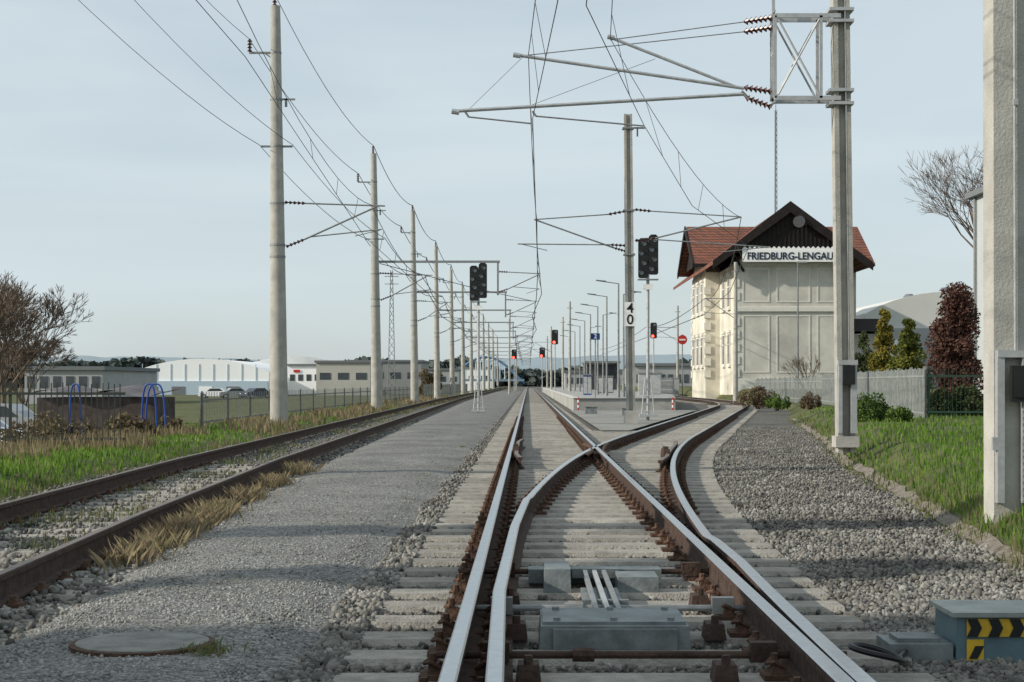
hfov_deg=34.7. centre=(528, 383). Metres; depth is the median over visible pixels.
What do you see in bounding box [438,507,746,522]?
concrete sleeper
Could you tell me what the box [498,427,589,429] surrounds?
concrete sleeper
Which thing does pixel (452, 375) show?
catenary mast
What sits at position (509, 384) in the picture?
catenary mast
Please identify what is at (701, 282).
window
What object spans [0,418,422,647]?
siding ballast
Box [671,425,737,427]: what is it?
concrete sleeper
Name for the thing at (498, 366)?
catenary mast
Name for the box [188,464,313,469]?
concrete sleeper
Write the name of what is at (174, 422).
shrub
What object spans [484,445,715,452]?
concrete sleeper
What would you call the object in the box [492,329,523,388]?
catenary mast
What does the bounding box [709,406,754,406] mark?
concrete sleeper
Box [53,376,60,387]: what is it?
window
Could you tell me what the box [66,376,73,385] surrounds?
window
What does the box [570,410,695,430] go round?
gravel island
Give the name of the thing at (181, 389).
door
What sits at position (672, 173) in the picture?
contact wire
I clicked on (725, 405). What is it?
concrete sleeper
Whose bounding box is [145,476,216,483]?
concrete sleeper
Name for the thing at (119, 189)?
sky
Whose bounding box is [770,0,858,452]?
catenary mast
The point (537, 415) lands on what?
concrete sleeper
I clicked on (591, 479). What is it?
concrete sleeper
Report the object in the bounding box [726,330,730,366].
window
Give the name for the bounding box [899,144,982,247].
bare tree
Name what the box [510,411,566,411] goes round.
concrete sleeper
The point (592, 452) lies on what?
crossing frog
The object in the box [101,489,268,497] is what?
concrete sleeper
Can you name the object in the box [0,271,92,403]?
bare tree
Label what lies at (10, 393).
bar fence
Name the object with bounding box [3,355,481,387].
distant wood
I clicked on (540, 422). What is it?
concrete sleeper
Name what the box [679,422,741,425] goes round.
concrete sleeper
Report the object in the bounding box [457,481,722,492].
concrete sleeper
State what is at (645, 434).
concrete sleeper
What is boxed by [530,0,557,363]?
contact wire
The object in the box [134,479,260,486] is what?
concrete sleeper
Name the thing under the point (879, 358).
conifer
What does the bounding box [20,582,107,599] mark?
concrete sleeper
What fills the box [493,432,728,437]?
concrete sleeper
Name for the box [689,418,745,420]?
concrete sleeper
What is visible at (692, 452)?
concrete sleeper
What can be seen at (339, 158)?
feeder wire
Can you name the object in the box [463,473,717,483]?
concrete sleeper
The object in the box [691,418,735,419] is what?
concrete sleeper
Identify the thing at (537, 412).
concrete sleeper
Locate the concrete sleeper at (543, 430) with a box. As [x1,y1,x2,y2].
[497,429,591,430]
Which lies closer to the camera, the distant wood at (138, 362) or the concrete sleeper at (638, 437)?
the concrete sleeper at (638, 437)
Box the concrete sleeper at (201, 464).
[196,462,315,467]
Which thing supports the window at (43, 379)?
in the industrial building at (88, 376)
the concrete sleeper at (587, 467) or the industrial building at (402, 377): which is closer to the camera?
the concrete sleeper at (587, 467)
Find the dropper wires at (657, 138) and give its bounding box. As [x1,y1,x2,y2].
[611,14,742,274]
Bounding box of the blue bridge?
[465,356,524,383]
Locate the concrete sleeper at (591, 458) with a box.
[478,454,712,461]
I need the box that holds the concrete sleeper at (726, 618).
[371,598,863,630]
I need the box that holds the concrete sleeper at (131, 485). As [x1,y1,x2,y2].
[126,482,268,489]
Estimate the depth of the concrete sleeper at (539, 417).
61.77 m
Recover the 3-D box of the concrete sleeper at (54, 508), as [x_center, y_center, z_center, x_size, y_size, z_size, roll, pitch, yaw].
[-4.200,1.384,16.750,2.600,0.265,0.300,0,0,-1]
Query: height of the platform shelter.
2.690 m
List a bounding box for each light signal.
[470,263,486,411]
[512,349,516,391]
[539,347,544,392]
[552,330,557,390]
[637,234,658,419]
[650,323,656,372]
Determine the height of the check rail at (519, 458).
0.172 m
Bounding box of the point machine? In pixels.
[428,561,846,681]
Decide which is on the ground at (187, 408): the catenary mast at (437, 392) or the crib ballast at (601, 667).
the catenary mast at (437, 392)
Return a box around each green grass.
[0,405,393,495]
[798,405,1023,551]
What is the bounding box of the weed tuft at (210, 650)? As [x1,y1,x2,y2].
[177,636,253,658]
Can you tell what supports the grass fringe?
on the ground at (187, 408)
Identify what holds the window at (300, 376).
in the industrial building at (302, 377)
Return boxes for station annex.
[854,319,893,355]
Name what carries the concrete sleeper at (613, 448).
on the ballast bed
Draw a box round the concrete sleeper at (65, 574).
[51,570,106,585]
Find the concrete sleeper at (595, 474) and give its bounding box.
[469,466,714,475]
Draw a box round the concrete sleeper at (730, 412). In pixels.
[709,412,754,412]
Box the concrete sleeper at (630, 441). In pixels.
[488,438,722,444]
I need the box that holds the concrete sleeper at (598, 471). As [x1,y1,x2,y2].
[470,464,713,473]
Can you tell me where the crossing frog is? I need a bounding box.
[582,442,609,458]
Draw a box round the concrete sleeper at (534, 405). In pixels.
[514,405,557,405]
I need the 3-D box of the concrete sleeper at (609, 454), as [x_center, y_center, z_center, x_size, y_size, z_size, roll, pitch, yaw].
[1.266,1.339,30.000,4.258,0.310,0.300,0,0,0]
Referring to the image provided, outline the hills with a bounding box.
[35,354,691,370]
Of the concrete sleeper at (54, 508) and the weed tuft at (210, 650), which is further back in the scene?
the concrete sleeper at (54, 508)
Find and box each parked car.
[1,403,36,426]
[1,420,36,445]
[198,388,225,397]
[218,388,244,397]
[239,388,267,397]
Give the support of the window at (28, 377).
in the industrial building at (88, 376)
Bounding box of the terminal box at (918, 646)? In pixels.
[876,632,952,662]
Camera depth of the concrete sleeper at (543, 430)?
44.87 m
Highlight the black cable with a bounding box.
[848,642,907,664]
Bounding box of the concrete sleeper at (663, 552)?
[417,536,779,557]
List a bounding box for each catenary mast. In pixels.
[247,0,384,422]
[357,146,540,408]
[400,206,537,401]
[426,242,535,397]
[443,266,532,395]
[455,282,533,393]
[464,303,530,392]
[472,315,531,355]
[480,315,531,390]
[484,324,529,389]
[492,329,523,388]
[497,338,523,387]
[508,319,529,393]
[515,342,527,389]
[535,336,547,387]
[536,326,551,388]
[561,317,564,389]
[568,301,570,390]
[622,114,644,422]
[657,306,678,377]
[704,262,739,400]
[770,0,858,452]
[983,0,1023,523]
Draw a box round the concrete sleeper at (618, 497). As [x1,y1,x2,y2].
[453,487,727,499]
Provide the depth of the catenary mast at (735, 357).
103.90 m
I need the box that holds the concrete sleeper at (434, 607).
[380,584,844,614]
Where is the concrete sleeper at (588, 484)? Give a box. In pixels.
[461,475,719,486]
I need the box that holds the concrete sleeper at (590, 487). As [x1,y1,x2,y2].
[458,478,720,488]
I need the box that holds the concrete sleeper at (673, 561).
[412,545,790,566]
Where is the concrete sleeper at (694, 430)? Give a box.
[663,429,734,430]
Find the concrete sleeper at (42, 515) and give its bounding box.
[24,510,187,520]
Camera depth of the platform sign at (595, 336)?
81.98 m
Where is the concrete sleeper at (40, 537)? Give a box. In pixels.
[0,527,153,539]
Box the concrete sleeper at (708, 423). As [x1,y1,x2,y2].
[681,421,742,424]
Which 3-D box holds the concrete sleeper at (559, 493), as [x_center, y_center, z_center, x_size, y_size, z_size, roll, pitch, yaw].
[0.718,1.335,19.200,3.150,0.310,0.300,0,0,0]
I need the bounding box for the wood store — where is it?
[35,385,177,435]
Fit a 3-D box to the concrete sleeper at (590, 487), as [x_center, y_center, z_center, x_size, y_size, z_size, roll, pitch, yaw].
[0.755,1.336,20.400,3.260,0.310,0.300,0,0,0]
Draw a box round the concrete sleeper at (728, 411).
[712,411,750,411]
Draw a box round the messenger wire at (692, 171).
[605,0,740,348]
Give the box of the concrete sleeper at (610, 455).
[481,449,713,456]
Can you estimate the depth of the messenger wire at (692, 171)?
40.81 m
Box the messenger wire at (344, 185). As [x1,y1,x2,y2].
[237,0,503,361]
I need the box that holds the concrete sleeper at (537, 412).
[509,412,567,412]
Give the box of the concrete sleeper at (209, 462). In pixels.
[206,460,321,465]
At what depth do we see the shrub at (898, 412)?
37.88 m
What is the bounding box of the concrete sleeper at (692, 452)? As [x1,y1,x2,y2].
[483,446,714,453]
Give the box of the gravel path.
[0,391,520,681]
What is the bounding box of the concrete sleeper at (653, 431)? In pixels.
[494,430,730,434]
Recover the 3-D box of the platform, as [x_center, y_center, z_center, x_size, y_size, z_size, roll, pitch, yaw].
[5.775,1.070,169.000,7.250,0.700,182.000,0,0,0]
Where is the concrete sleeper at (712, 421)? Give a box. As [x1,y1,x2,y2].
[687,419,744,421]
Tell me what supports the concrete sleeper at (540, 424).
on the ballast bed
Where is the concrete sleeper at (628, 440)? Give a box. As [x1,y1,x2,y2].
[488,439,720,445]
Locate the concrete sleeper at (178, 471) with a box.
[172,469,284,475]
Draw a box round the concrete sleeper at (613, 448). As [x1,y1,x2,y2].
[484,444,716,451]
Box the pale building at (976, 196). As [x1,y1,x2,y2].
[964,186,983,395]
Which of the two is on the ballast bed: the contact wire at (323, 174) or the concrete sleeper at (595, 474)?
the concrete sleeper at (595, 474)
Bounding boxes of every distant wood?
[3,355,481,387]
[455,365,622,387]
[679,358,690,362]
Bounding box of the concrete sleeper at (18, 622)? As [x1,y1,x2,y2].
[0,620,53,630]
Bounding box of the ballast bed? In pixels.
[0,386,1020,674]
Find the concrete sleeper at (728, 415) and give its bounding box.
[712,415,751,416]
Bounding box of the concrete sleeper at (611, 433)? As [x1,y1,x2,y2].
[496,429,732,434]
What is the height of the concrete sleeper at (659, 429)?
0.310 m
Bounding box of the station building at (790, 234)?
[673,201,874,398]
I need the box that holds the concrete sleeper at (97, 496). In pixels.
[86,492,258,501]
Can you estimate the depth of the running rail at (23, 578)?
13.49 m
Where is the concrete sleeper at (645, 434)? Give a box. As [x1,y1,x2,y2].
[493,433,728,438]
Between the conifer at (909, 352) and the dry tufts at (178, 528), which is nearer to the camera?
the dry tufts at (178, 528)
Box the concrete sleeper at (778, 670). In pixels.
[333,652,939,681]
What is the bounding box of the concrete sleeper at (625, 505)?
[447,494,733,507]
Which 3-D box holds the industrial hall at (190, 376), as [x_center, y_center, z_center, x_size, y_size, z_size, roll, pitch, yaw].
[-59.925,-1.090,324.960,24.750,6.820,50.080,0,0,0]
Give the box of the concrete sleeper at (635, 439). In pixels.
[489,436,724,441]
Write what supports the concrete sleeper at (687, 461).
on the ballast bed
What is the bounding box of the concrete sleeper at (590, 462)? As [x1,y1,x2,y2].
[475,457,712,465]
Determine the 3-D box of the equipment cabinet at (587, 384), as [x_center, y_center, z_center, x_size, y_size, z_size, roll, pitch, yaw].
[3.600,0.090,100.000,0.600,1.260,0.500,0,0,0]
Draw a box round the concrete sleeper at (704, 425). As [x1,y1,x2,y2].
[676,423,740,426]
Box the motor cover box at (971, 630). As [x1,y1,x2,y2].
[929,600,1023,662]
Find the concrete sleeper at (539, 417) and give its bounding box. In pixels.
[506,417,574,417]
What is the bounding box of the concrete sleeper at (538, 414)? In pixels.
[508,414,570,414]
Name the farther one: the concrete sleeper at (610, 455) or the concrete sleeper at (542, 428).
the concrete sleeper at (542, 428)
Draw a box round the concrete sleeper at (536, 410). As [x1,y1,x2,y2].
[510,410,564,410]
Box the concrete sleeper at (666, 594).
[389,573,828,600]
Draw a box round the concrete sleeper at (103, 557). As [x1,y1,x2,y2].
[0,550,111,563]
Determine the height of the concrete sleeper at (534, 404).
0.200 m
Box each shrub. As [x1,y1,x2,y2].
[1,410,99,446]
[89,412,159,436]
[150,415,182,431]
[418,367,442,395]
[736,386,777,408]
[764,393,790,410]
[799,391,821,409]
[857,392,894,421]
[883,406,913,421]
[917,281,983,406]
[917,387,962,415]
[951,384,983,415]
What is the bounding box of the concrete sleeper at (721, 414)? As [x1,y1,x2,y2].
[704,414,752,415]
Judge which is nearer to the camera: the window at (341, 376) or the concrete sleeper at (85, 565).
the concrete sleeper at (85, 565)
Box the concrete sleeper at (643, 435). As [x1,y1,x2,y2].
[492,434,727,440]
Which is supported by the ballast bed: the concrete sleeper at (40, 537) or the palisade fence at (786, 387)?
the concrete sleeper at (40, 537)
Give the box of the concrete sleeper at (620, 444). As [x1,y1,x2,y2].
[486,442,717,448]
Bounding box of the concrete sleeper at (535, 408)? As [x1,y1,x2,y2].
[512,408,561,408]
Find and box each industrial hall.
[142,359,287,394]
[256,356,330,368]
[856,287,972,386]
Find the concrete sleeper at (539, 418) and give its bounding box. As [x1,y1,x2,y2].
[505,418,575,418]
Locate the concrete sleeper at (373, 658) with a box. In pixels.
[344,631,911,669]
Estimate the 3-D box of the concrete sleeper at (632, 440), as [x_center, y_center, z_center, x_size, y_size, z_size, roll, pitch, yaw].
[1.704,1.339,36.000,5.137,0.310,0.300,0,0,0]
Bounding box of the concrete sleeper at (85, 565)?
[0,560,138,574]
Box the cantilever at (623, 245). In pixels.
[518,208,769,252]
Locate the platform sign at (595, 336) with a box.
[591,333,599,397]
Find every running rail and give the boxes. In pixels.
[0,387,505,523]
[0,388,506,606]
[438,386,527,681]
[485,397,719,681]
[532,387,854,681]
[668,396,875,681]
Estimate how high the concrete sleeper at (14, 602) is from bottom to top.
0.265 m
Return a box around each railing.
[423,384,466,396]
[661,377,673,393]
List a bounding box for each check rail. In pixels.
[512,439,525,468]
[655,441,677,471]
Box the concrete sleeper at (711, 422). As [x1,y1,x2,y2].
[684,420,743,423]
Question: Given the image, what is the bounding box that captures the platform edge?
[544,388,577,397]
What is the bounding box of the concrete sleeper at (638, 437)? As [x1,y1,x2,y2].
[491,435,725,441]
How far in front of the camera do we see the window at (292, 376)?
309.91 m
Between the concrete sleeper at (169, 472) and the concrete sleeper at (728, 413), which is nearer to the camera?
the concrete sleeper at (169, 472)
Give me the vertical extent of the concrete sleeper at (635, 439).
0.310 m
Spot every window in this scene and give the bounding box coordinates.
[27,376,34,387]
[40,376,47,387]
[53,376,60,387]
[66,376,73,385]
[79,376,86,386]
[92,376,99,387]
[290,374,294,380]
[298,374,302,380]
[306,374,310,380]
[320,373,330,379]
[338,373,348,379]
[356,373,366,379]
[390,372,399,377]
[684,374,688,382]
[692,284,695,317]
[692,336,695,368]
[695,282,699,316]
[695,334,699,368]
[699,280,703,314]
[699,333,703,367]
[721,276,724,312]
[721,331,724,367]
[726,273,730,310]
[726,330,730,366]
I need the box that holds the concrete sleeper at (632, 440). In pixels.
[489,437,723,443]
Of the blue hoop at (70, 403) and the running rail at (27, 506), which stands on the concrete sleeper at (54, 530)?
the running rail at (27, 506)
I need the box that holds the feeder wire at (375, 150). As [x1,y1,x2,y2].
[278,1,494,333]
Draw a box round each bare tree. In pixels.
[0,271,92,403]
[0,276,61,383]
[0,327,77,406]
[781,353,820,391]
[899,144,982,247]
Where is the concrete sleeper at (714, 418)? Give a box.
[694,417,743,418]
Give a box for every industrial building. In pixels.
[21,366,159,403]
[287,364,315,393]
[314,360,384,394]
[381,360,429,393]
[429,368,460,391]
[458,367,494,390]
[561,371,622,387]
[622,363,691,386]
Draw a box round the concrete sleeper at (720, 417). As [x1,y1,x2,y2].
[697,416,748,417]
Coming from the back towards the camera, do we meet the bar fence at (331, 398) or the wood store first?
the bar fence at (331, 398)
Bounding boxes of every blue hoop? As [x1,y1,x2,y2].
[69,383,81,429]
[141,383,157,427]
[145,383,166,430]
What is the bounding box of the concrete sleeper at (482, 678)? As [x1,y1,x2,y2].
[419,676,800,681]
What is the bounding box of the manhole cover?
[68,631,214,656]
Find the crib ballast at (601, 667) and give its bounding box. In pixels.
[344,419,917,672]
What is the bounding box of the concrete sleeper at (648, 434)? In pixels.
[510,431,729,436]
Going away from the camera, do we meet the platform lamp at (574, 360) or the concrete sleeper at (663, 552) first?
the concrete sleeper at (663, 552)
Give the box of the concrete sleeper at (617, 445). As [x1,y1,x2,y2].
[485,443,717,450]
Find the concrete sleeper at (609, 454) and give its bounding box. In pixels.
[482,448,714,456]
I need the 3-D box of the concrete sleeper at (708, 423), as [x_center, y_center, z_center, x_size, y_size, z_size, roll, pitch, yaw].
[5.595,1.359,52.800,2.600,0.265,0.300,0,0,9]
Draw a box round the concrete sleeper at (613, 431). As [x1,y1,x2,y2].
[497,427,734,432]
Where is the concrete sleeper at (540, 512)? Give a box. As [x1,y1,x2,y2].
[441,503,741,517]
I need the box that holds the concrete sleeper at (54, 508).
[41,505,133,515]
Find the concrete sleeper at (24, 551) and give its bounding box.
[0,543,124,554]
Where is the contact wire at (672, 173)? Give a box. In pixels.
[586,0,748,353]
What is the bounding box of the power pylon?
[385,270,398,396]
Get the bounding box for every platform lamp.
[564,330,575,390]
[567,324,580,391]
[572,319,584,373]
[575,312,590,373]
[580,304,598,394]
[587,293,607,395]
[596,280,619,397]
[602,312,616,393]
[622,291,640,396]
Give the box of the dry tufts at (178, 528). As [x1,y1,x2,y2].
[88,458,328,579]
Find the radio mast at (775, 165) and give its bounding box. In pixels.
[774,104,776,212]
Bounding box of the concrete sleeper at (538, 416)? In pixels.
[506,416,572,416]
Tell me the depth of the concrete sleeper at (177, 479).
22.51 m
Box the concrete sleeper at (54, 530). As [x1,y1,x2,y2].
[0,521,167,533]
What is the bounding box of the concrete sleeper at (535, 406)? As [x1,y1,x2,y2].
[513,406,559,406]
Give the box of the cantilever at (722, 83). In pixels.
[451,14,771,126]
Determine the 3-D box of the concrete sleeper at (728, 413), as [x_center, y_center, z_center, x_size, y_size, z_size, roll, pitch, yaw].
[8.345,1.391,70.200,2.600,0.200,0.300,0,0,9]
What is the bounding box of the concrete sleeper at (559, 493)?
[455,484,724,495]
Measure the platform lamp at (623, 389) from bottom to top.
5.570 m
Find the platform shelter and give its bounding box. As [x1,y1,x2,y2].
[581,361,620,390]
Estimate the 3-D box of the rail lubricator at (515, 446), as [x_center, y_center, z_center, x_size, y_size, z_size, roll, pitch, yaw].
[-0.207,1.093,27.200,0.120,0.175,0.600,0,0,0]
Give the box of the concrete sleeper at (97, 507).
[59,500,245,509]
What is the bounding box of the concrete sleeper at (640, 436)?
[491,434,726,440]
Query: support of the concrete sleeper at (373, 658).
on the ballast bed
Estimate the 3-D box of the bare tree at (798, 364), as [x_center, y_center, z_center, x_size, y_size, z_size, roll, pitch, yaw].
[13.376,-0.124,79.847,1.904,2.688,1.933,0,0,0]
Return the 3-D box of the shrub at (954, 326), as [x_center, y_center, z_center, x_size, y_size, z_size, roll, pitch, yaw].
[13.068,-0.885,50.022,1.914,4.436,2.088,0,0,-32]
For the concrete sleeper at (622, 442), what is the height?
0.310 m
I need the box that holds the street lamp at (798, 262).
[797,261,806,392]
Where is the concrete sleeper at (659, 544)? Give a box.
[422,530,771,548]
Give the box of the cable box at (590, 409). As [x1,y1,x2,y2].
[584,406,597,413]
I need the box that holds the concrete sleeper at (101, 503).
[78,496,225,505]
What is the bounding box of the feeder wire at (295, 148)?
[134,0,450,308]
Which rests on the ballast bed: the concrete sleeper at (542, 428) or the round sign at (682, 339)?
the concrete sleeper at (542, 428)
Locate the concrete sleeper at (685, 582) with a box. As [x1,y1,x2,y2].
[398,563,813,588]
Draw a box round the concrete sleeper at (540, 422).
[502,421,580,422]
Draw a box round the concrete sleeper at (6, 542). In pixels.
[0,534,175,546]
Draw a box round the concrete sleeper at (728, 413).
[707,413,753,413]
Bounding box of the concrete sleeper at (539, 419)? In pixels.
[504,418,576,419]
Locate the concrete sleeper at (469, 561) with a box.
[404,553,801,576]
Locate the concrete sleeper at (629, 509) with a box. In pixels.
[445,498,737,512]
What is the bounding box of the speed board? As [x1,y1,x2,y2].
[624,302,635,325]
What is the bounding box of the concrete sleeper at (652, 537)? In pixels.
[426,523,764,541]
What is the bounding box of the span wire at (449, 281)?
[379,263,530,300]
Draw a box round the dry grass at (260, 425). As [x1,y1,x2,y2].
[0,394,458,467]
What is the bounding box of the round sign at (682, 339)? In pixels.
[678,334,686,394]
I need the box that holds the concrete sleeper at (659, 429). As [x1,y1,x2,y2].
[496,428,733,432]
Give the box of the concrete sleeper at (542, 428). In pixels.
[498,426,588,428]
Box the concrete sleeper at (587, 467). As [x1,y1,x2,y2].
[472,460,712,468]
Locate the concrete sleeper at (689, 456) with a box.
[480,450,713,459]
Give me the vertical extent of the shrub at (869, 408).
0.907 m
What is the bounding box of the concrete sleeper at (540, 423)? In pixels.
[502,421,582,423]
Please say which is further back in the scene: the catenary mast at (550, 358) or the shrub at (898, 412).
the catenary mast at (550, 358)
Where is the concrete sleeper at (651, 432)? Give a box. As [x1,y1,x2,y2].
[494,431,730,435]
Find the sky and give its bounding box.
[0,0,982,360]
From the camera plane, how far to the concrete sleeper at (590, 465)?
25.75 m
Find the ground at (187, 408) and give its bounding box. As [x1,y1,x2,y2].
[0,385,1023,561]
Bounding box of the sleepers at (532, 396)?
[516,388,731,403]
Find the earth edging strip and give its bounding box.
[791,418,1023,569]
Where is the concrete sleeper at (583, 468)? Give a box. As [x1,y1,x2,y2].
[473,462,713,470]
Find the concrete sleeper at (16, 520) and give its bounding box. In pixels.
[6,516,209,526]
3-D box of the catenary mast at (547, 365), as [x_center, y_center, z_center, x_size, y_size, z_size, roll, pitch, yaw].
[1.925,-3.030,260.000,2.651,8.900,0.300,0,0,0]
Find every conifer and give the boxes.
[854,331,873,371]
[865,308,897,371]
[886,318,934,410]
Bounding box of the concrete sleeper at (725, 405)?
[708,405,741,405]
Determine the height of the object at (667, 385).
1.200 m
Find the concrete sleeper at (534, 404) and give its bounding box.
[514,404,556,404]
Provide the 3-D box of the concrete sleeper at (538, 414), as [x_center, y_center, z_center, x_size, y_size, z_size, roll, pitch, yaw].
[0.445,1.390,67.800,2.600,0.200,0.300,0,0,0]
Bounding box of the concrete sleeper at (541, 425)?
[501,423,584,425]
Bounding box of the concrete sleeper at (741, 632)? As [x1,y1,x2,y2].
[360,613,878,648]
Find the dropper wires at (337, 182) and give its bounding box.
[270,68,416,282]
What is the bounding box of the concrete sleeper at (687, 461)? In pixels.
[476,455,712,463]
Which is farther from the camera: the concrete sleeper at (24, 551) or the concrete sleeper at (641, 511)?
the concrete sleeper at (641, 511)
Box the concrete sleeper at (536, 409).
[511,409,563,409]
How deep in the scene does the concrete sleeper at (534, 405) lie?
95.27 m
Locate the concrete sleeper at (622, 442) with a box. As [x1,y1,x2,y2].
[487,441,718,447]
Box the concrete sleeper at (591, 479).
[465,471,716,480]
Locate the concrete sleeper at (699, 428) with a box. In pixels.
[668,426,736,429]
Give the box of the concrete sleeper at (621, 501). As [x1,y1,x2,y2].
[450,491,730,503]
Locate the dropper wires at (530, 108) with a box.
[530,2,545,286]
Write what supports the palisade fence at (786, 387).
on the ground at (187, 408)
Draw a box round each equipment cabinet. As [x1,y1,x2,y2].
[582,374,591,394]
[596,376,613,392]
[637,373,661,394]
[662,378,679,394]
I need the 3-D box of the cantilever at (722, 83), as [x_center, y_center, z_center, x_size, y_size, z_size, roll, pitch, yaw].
[1.373,-5.152,27.000,5.286,1.850,0.124,0,0,0]
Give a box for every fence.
[0,381,124,448]
[200,386,410,427]
[755,376,821,403]
[822,366,926,417]
[928,366,983,418]
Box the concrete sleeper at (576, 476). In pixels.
[466,468,715,477]
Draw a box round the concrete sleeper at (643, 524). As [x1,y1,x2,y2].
[434,512,751,528]
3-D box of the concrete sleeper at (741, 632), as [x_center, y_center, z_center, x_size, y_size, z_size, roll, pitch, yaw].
[0.478,1.337,8.400,2.653,0.310,0.300,0,0,0]
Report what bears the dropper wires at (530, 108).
hanging from the messenger wire at (532, 157)
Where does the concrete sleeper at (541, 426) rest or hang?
on the ballast bed
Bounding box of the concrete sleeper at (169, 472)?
[164,471,301,477]
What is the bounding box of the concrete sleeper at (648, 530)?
[431,518,757,534]
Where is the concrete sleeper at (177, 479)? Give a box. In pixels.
[154,474,298,480]
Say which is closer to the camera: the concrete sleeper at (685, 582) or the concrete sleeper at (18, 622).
the concrete sleeper at (18, 622)
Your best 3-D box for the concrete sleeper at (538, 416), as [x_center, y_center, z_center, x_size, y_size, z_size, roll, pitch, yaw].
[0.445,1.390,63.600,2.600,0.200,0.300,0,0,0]
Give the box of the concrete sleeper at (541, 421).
[503,420,579,421]
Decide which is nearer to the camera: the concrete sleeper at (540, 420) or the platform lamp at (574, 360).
the concrete sleeper at (540, 420)
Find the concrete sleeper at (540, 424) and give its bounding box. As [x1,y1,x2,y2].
[501,422,583,424]
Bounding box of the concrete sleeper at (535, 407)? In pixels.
[512,407,560,407]
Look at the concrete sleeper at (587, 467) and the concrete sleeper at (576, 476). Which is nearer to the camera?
the concrete sleeper at (576, 476)
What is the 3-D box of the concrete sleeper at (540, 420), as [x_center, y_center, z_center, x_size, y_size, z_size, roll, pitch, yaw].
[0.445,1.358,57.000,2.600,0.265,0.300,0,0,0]
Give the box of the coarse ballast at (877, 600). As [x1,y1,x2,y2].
[713,426,1023,681]
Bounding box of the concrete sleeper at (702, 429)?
[666,427,735,429]
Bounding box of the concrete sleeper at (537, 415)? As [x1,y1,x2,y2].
[507,415,571,415]
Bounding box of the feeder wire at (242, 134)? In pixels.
[81,2,430,296]
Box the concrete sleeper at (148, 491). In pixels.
[112,485,269,493]
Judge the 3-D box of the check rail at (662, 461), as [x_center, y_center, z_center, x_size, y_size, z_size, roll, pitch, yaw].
[2.385,1.191,27.497,0.185,0.172,8.059,0,0,7]
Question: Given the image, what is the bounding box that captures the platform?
[543,388,674,409]
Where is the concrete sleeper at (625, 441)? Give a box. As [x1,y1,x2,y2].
[487,440,719,446]
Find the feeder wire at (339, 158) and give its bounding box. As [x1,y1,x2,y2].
[217,10,489,335]
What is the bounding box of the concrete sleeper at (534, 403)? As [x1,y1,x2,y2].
[515,403,555,403]
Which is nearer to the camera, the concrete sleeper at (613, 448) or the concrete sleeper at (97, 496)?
the concrete sleeper at (97, 496)
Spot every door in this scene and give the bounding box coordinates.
[172,386,184,393]
[199,386,211,391]
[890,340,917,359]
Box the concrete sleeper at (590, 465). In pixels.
[473,458,712,466]
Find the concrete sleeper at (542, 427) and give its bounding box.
[499,425,587,427]
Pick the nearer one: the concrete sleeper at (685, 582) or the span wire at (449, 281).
the concrete sleeper at (685, 582)
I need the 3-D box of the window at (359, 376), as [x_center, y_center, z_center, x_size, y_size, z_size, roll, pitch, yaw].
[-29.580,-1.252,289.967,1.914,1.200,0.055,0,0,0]
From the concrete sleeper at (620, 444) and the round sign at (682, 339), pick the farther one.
the round sign at (682, 339)
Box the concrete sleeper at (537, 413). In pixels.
[508,413,568,413]
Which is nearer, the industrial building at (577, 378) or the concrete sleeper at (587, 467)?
the concrete sleeper at (587, 467)
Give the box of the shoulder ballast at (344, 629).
[270,418,503,681]
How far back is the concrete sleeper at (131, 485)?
20.59 m
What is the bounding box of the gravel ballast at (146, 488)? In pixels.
[0,409,413,561]
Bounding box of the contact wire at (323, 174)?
[196,0,502,364]
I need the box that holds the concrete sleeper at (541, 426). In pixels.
[500,424,586,426]
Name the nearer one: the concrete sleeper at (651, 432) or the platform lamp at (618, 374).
the concrete sleeper at (651, 432)
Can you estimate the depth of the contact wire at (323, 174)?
33.55 m
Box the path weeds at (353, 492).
[76,435,464,634]
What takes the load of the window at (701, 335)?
in the station building at (790, 234)
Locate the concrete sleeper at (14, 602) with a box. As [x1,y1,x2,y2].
[0,595,80,613]
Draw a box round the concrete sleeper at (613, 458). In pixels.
[478,452,713,460]
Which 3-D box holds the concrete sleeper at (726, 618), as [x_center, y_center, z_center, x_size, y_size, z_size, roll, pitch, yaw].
[0.481,1.338,9.000,2.667,0.310,0.300,0,0,0]
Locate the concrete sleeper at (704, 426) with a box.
[673,424,739,427]
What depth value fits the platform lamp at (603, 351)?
111.97 m
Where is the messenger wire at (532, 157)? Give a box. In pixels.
[528,0,537,360]
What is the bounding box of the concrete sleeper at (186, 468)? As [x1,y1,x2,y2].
[180,466,284,472]
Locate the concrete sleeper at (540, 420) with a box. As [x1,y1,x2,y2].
[504,418,578,420]

